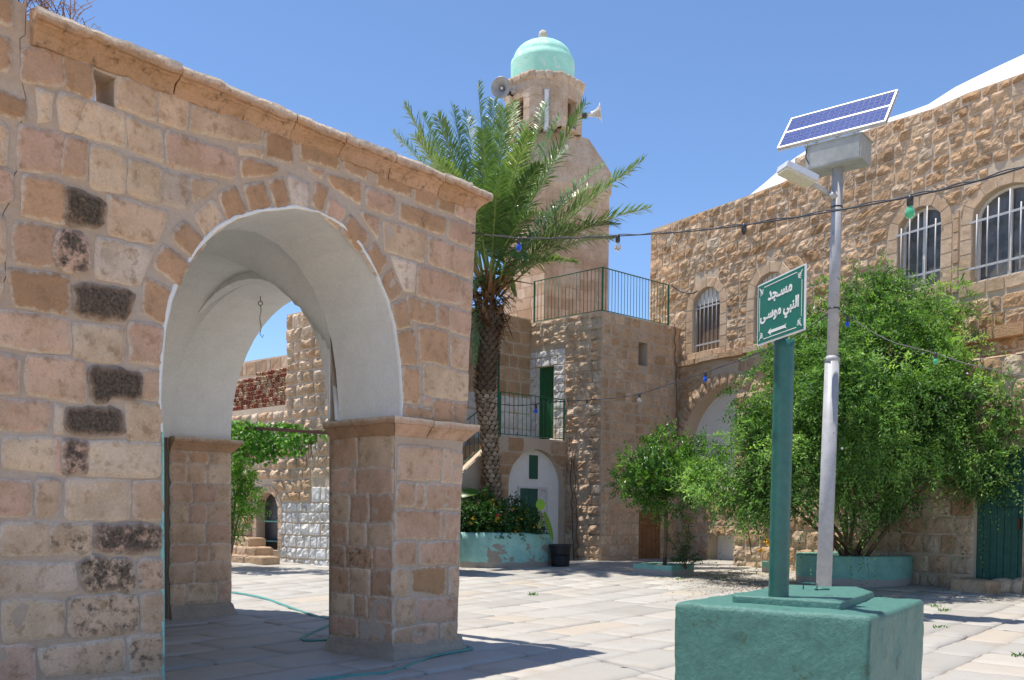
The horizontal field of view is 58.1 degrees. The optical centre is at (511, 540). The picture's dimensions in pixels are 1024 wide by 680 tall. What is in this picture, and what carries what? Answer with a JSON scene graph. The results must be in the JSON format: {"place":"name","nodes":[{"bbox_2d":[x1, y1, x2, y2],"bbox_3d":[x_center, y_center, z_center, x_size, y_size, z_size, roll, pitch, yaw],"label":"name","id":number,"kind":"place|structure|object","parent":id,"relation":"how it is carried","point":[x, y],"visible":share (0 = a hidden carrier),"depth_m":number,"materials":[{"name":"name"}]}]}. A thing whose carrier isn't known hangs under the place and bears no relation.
{"place":"outdoors","nodes":[
{"label":"outdoors","id":0,"kind":"place"},
{"bbox_2d":[16,0,1023,361],"label":"sky","id":1,"kind":"structure","parent":0,"point":[711,90],"materials":[{"name":"blue"}]},
{"bbox_2d":[165,558,1023,679],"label":"pavement","id":2,"kind":"structure","parent":0,"point":[604,612],"depth_m":12.63,"materials":[{"name":"stone"}]},
{"bbox_2d":[0,0,492,679],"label":"stone porch","id":3,"kind":"object","parent":2,"relation":"on","point":[168,222],"visible":0.99,"depth_m":8.15,"materials":[{"name":"stone"}]},
{"bbox_2d":[18,0,60,14],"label":"dry weed","id":4,"kind":"object","parent":3,"relation":"on","point":[29,1],"visible":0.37,"depth_m":6.96,"materials":[{"name":"brown plant"}]},
{"bbox_2d":[25,0,101,28],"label":"dry shrub","id":5,"kind":"object","parent":3,"relation":"on","point":[62,10],"visible":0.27,"depth_m":7.12,"materials":[{"name":"brown plant"}]},
{"bbox_2d":[258,296,262,337],"bbox_3d":[-3.400,-3.086,12.475,0.078,0.675,0.011,1,2,0],"label":"ceiling hook","id":6,"kind":"object","parent":3,"relation":"hanging from","point":[260,312],"visible":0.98,"depth_m":12.47,"materials":[{"name":"metal"}]},
{"bbox_2d":[472,166,1023,238],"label":"cable","id":7,"kind":"object","parent":3,"relation":"attached to","point":[884,201],"visible":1,"depth_m":6.30,"materials":[{"name":"black rubber"}]},
{"bbox_2d":[516,237,521,250],"bbox_3d":[0.071,-3.092,9.608,0.062,0.147,0.062,1,2,0],"label":"light bulb","id":8,"kind":"object","parent":7,"relation":"hanging from","point":[518,247],"visible":1,"depth_m":9.59,"materials":[{"name":"blue glass"}]},
{"bbox_2d":[614,234,620,250],"bbox_3d":[0.943,-2.657,8.220,0.062,0.147,0.062,1,2,0],"label":"light bulb","id":9,"kind":"object","parent":7,"relation":"hanging from","point":[617,246],"visible":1,"depth_m":8.20,"materials":[{"name":"white glass"}]},
{"bbox_2d":[741,223,746,234],"bbox_3d":[1.745,-2.344,6.929,0.042,0.082,0.042,1,2,0],"label":"lamp socket","id":10,"kind":"object","parent":7,"relation":"hanging from","point":[743,228],"visible":1,"depth_m":6.92,"materials":[{"name":"black plastic"}]},
{"bbox_2d":[905,195,914,218],"bbox_3d":[2.392,-2.006,5.539,0.059,0.140,0.059,1,2,0],"label":"light bulb","id":11,"kind":"object","parent":7,"relation":"hanging from","point":[909,212],"visible":1,"depth_m":5.52,"materials":[{"name":"green glass"}]},
{"bbox_2d":[231,451,271,556],"bbox_3d":[-6.852,-0.993,22.401,1.718,3.356,2.082,-1,2,-31],"label":"side shrub","id":12,"kind":"object","parent":2,"relation":"on","point":[239,496],"visible":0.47,"depth_m":22.25,"materials":[{"name":"green plant"}]},
{"bbox_2d":[231,536,279,564],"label":"side steps","id":13,"kind":"structure","parent":2,"relation":"on","point":[256,550],"depth_m":24.30,"materials":[{"name":"stone"}]},
{"bbox_2d":[235,426,327,434],"bbox_3d":[-5.312,-1.006,21.938,4.983,3.490,1.509,1,2,17],"label":"pergola","id":14,"kind":"object","parent":2,"relation":"on","point":[295,430],"visible":0.28,"depth_m":21.07,"materials":[{"name":"wood"}]},
{"bbox_2d":[231,418,328,469],"bbox_3d":[-5.646,-2.244,21.553,3.918,1.228,2.190,1,2,26],"label":"grape vine","id":15,"kind":"object","parent":14,"relation":"on","point":[265,441],"visible":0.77,"depth_m":21.32,"materials":[{"name":"green plant"}]},
{"bbox_2d":[231,591,473,679],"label":"garden hose","id":16,"kind":"object","parent":2,"relation":"on","point":[468,648],"visible":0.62,"depth_m":10.39,"materials":[{"name":"green rubber"}]},
{"bbox_2d":[459,531,552,567],"bbox_3d":[-0.528,0.252,24.776,3.276,1.034,3.278,1,2,0],"label":"round planter","id":17,"kind":"object","parent":2,"relation":"on","point":[484,550],"visible":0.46,"depth_m":23.25,"materials":[{"name":"paint"}]},
{"bbox_2d":[460,485,548,541],"bbox_3d":[-0.729,-0.665,23.976,3.412,1.608,2.197,1,2,0],"label":"flower bed","id":18,"kind":"object","parent":17,"relation":"in","point":[509,521],"visible":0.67,"depth_m":23.50,"materials":[{"name":"green plant"}]},
{"bbox_2d":[461,488,480,497],"bbox_3d":[-1.175,-0.867,23.847,0.790,0.989,0.313,1,2,0],"label":"broad leaf plant","id":19,"kind":"object","parent":18,"relation":"on","point":[467,492],"visible":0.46,"depth_m":23.84,"materials":[{"name":"green plant"}]},
{"bbox_2d":[536,499,552,539],"bbox_3d":[0.841,-0.540,23.311,0.517,1.044,0.296,1,2,18],"label":"cactus plant","id":20,"kind":"object","parent":18,"relation":"on","point":[540,504],"visible":1,"depth_m":23.23,"materials":[{"name":"green plant"}]},
{"bbox_2d":[389,79,653,532],"bbox_3d":[0.150,-6.626,24.624,7.072,13.044,6.967,1,2,0],"label":"palm tree","id":21,"kind":"object","parent":17,"relation":"in","point":[500,213],"visible":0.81,"depth_m":24.19,"materials":[{"name":"green plant"}]},
{"bbox_2d":[460,350,565,543],"bbox_3d":[-1.543,-2.299,25.654,6.977,6.358,1.806,-1,2,-42],"label":"stone stair","id":22,"kind":"object","parent":2,"relation":"on","point":[533,471],"visible":0.21,"depth_m":26.61,"materials":[{"name":"white paint"}]},
{"bbox_2d":[463,308,530,445],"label":"stair wall","id":23,"kind":"structure","parent":22,"relation":"on","point":[515,359],"depth_m":27.78,"materials":[{"name":"stone"}]},
{"bbox_2d":[520,488,545,531],"bbox_3d":[0.597,-0.426,26.796,1.066,2.179,0.028,-1,2,-42],"label":"door","id":24,"kind":"structure","parent":22,"relation":"in","point":[529,495],"depth_m":26.77,"materials":[{"name":"green paint"}]},
{"bbox_2d":[549,544,572,566],"bbox_3d":[1.265,0.380,24.057,0.630,0.580,0.630,1,2,0],"label":"rubbish bin","id":25,"kind":"object","parent":2,"relation":"on","point":[560,555],"visible":1,"depth_m":23.84,"materials":[{"name":"black plastic"}]},
{"bbox_2d":[633,562,693,575],"bbox_3d":[3.622,0.722,22.033,1.050,0.340,1.050,2,2,40],"label":"tree planter","id":26,"kind":"object","parent":2,"relation":"on","point":[661,569],"visible":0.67,"depth_m":21.67,"materials":[{"name":"paint"}]},
{"bbox_2d":[606,415,726,564],"bbox_3d":[3.775,-1.094,21.989,3.013,3.778,2.266,-1,2,-40],"label":"tree","id":27,"kind":"object","parent":26,"relation":"in","point":[653,489],"visible":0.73,"depth_m":21.61,"materials":[{"name":"green plant"}]},
{"bbox_2d":[665,523,705,568],"bbox_3d":[3.991,0.133,21.452,1.151,1.089,0.613,2,2,29],"label":"feathery plant","id":28,"kind":"object","parent":26,"relation":"in","point":[684,557],"visible":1,"depth_m":21.47,"materials":[{"name":"green plant"}]},
{"bbox_2d":[762,561,768,572],"bbox_3d":[6.420,0.699,22.768,0.450,0.370,0.450,1,2,19],"label":"planter","id":29,"kind":"object","parent":2,"relation":"on","point":[765,566],"visible":0.27,"depth_m":22.60,"materials":[{"name":"paint"}]},
{"bbox_2d":[528,576,1023,656],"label":"weeds","id":30,"kind":"object","parent":2,"relation":"on","point":[934,605],"visible":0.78,"depth_m":15.33,"materials":[{"name":"green plant"}]},
{"bbox_2d":[675,582,923,679],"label":"cistern block","id":31,"kind":"structure","parent":2,"relation":"on","point":[807,632],"depth_m":6.87,"materials":[{"name":"teal paint"}]},
{"bbox_2d":[757,263,806,596],"bbox_3d":[2.106,-0.729,6.957,0.232,2.517,0.680,0,2,-14],"label":"direction sign","id":32,"kind":"object","parent":31,"relation":"on","point":[781,317],"visible":1,"depth_m":7.08,"materials":[{"name":"teal metal"}]},
{"bbox_2d":[776,89,898,585],"bbox_3d":[4.835,-2.862,14.348,1.698,8.207,1.404,2,2,39],"label":"solar street lamp","id":33,"kind":"object","parent":2,"relation":"on","point":[837,157],"visible":0.99,"depth_m":14.33,"materials":[{"name":"grey metal"}]},
{"bbox_2d":[477,313,827,405],"bbox_3d":[2.544,-3.489,19.511,1.180,0.620,11.449,-1,2,-31],"label":"cable","id":34,"kind":"object","parent":33,"relation":"attached to","point":[668,384],"visible":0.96,"depth_m":19.14,"materials":[{"name":"black rubber"}]},
{"bbox_2d":[637,393,640,402],"bbox_3d":[2.793,-3.137,20.211,0.093,0.220,0.093,1,2,0],"label":"light bulb","id":35,"kind":"object","parent":34,"relation":"hanging from","point":[639,398],"visible":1,"depth_m":20.19,"materials":[{"name":"white glass"}]},
{"bbox_2d":[703,371,707,381],"bbox_3d":[3.841,-3.262,18.305,0.093,0.220,0.093,1,2,0],"label":"light bulb","id":36,"kind":"object","parent":34,"relation":"hanging from","point":[705,379],"visible":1,"depth_m":18.28,"materials":[{"name":"blue glass"}]},
{"bbox_2d":[838,308,1023,376],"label":"cable","id":37,"kind":"object","parent":33,"relation":"hanging from","point":[929,351],"visible":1,"depth_m":12.98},
{"bbox_2d":[845,316,849,326],"bbox_3d":[5.098,-3.328,14.001,0.068,0.162,0.068,1,2,0],"label":"light bulb","id":38,"kind":"object","parent":37,"relation":"hanging from","point":[847,323],"visible":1,"depth_m":13.98,"materials":[{"name":"blue glass"}]},
{"bbox_2d":[933,353,937,363],"bbox_3d":[5.942,-2.556,12.925,0.068,0.162,0.068,1,2,0],"label":"light bulb","id":39,"kind":"object","parent":37,"relation":"hanging from","point":[935,360],"visible":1,"depth_m":12.91,"materials":[{"name":"green glass"}]},
{"bbox_2d":[655,563,1019,600],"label":"leaf litter","id":40,"kind":"object","parent":2,"relation":"on","point":[747,582],"visible":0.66,"depth_m":20.02,"materials":[{"name":"brown plant"}]},
{"bbox_2d":[726,511,768,554],"bbox_3d":[5.902,-0.335,22.825,1.234,1.360,0.801,2,2,37],"label":"yellow flower plant","id":41,"kind":"object","parent":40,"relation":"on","point":[766,542],"visible":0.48,"depth_m":22.86,"materials":[{"name":"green plant"}]},
{"bbox_2d":[796,551,912,586],"bbox_3d":[7.617,0.661,20.580,2.453,0.746,2.464,1,2,0],"label":"bush planter","id":42,"kind":"object","parent":2,"relation":"on","point":[891,571],"visible":0.63,"depth_m":19.48,"materials":[{"name":"green paint"},{"name":"concrete"},{"name":"soil"}]},
{"bbox_2d":[662,250,1023,587],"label":"weeping bush","id":43,"kind":"object","parent":42,"relation":"in","point":[875,420],"visible":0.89,"depth_m":18.44,"materials":[{"name":"green plant"}]},
{"bbox_2d":[950,577,1001,593],"bbox_3d":[9.332,0.928,18.539,0.493,0.336,0.843,-1,2,-31],"label":"threshold stone","id":44,"kind":"object","parent":2,"relation":"on","point":[977,585],"visible":0.94,"depth_m":18.34,"materials":[{"name":"grey stone"}]},
{"bbox_2d":[1010,578,1022,593],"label":"rock","id":45,"kind":"object","parent":2,"relation":"on","point":[1016,586],"visible":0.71,"depth_m":18.17,"materials":[{"name":"stone"}]},
{"bbox_2d":[992,578,1012,592],"bbox_3d":[9.844,0.920,18.475,0.628,0.353,0.407,1,2,0],"label":"rock","id":46,"kind":"object","parent":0,"point":[1006,584],"visible":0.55,"depth_m":18.30,"materials":[{"name":"stone"}]},
{"bbox_3d":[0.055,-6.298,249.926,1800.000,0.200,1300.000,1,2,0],"label":"ground","id":47,"kind":"structure","parent":0,"visible":0},
{"bbox_2d":[0,0,27,295],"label":"stone wall","id":48,"kind":"structure","parent":47,"relation":"on","point":[13,106],"depth_m":6.74,"materials":[{"name":"stone"}]},
{"bbox_2d":[231,312,328,565],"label":"house","id":49,"kind":"structure","parent":47,"relation":"on","point":[290,387],"depth_m":24.25,"materials":[{"name":"stone"}]},
{"bbox_2d":[263,494,277,549],"bbox_3d":[-6.517,-0.538,25.367,1.018,1.570,0.110,2,2,42],"label":"door","id":50,"kind":"structure","parent":49,"relation":"in","point":[271,524],"depth_m":25.48,"materials":[{"name":"black metal"}]},
{"bbox_2d":[529,267,679,560],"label":"terrace block","id":51,"kind":"structure","parent":47,"relation":"on","point":[602,354],"depth_m":27.24,"materials":[{"name":"stone"}]},
{"bbox_2d":[536,367,553,438],"bbox_3d":[1.052,-4.179,28.018,0.737,2.182,0.200,2,2,42],"label":"door","id":52,"kind":"structure","parent":51,"relation":"in","point":[545,376],"depth_m":28.08,"materials":[{"name":"green paint"}]},
{"bbox_2d":[503,30,611,322],"bbox_3d":[1.403,-11.606,34.194,3.531,14.276,3.114,-1,2,-43],"label":"minaret","id":53,"kind":"object","parent":51,"relation":"on","point":[540,63],"visible":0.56,"depth_m":33.23,"materials":[{"name":"stone"}]},
{"bbox_2d":[491,76,512,98],"bbox_3d":[-0.199,-15.951,32.680,0.690,0.709,0.939,2,2,37],"label":"loudspeaker","id":54,"kind":"object","parent":53,"relation":"attached to","point":[500,87],"visible":0.99,"depth_m":32.49,"materials":[{"name":"metal"}]},
{"bbox_2d":[543,88,549,131],"bbox_3d":[1.217,-15.187,32.493,0.200,1.487,0.095,0,2,-2],"label":"tube lamp","id":55,"kind":"object","parent":53,"relation":"attached to","point":[546,93],"visible":0.71,"depth_m":32.45,"materials":[{"name":"plastic"}]},
{"bbox_2d":[582,103,601,121],"bbox_3d":[2.877,-15.585,33.525,0.865,0.685,0.679,1,2,0],"label":"loudspeaker","id":56,"kind":"object","parent":53,"relation":"attached to","point":[596,112],"visible":0.98,"depth_m":33.50,"materials":[{"name":"metal"}]},
{"bbox_2d":[638,511,660,558],"bbox_3d":[4.180,-0.132,28.119,1.013,1.571,0.095,-1,2,-42],"label":"door","id":57,"kind":"structure","parent":51,"relation":"in","point":[649,536],"depth_m":28.10,"materials":[{"name":"brown wood"}]},
{"bbox_2d":[650,55,1023,559],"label":"stone building","id":58,"kind":"structure","parent":47,"relation":"on","point":[972,129],"depth_m":22.58,"materials":[{"name":"beige stone"}]},
{"bbox_2d":[671,285,697,293],"bbox_3d":[5.217,-7.599,27.809,0.928,0.375,0.126,2,2,41],"label":"cable","id":59,"kind":"object","parent":58,"relation":"attached to","point":[683,291],"depth_m":27.84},
{"bbox_2d":[694,287,719,352],"bbox_3d":[5.982,-6.697,27.846,0.173,1.946,1.281,-1,2,-30],"label":"window","id":60,"kind":"structure","parent":58,"relation":"in","point":[708,314],"depth_m":27.93,"materials":[{"name":"white paint"}]},
{"bbox_2d":[756,272,780,337],"bbox_3d":[7.273,-6.494,25.629,0.173,1.952,1.250,-1,2,-30],"label":"window","id":61,"kind":"structure","parent":58,"relation":"in","point":[774,275],"depth_m":25.74,"materials":[{"name":"white paint"}]},
{"bbox_2d":[895,206,941,290],"bbox_3d":[9.590,-6.840,21.561,0.331,1.952,1.233,-1,2,-30],"label":"window","id":62,"kind":"structure","parent":58,"relation":"in","point":[922,232],"depth_m":21.60,"materials":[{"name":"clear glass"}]},
{"bbox_2d":[968,184,1023,281],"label":"window","id":63,"kind":"structure","parent":58,"relation":"in","point":[1000,222],"depth_m":19.99,"materials":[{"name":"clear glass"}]},
{"bbox_2d":[733,351,1023,594],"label":"stone wall","id":64,"kind":"structure","parent":47,"relation":"on","point":[1002,555],"depth_m":19.22,"materials":[{"name":"beige stone"}]},
{"bbox_2d":[976,448,1023,579],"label":"door","id":65,"kind":"structure","parent":64,"relation":"in","point":[1001,555],"depth_m":18.56,"materials":[{"name":"green paint"}]}
]}

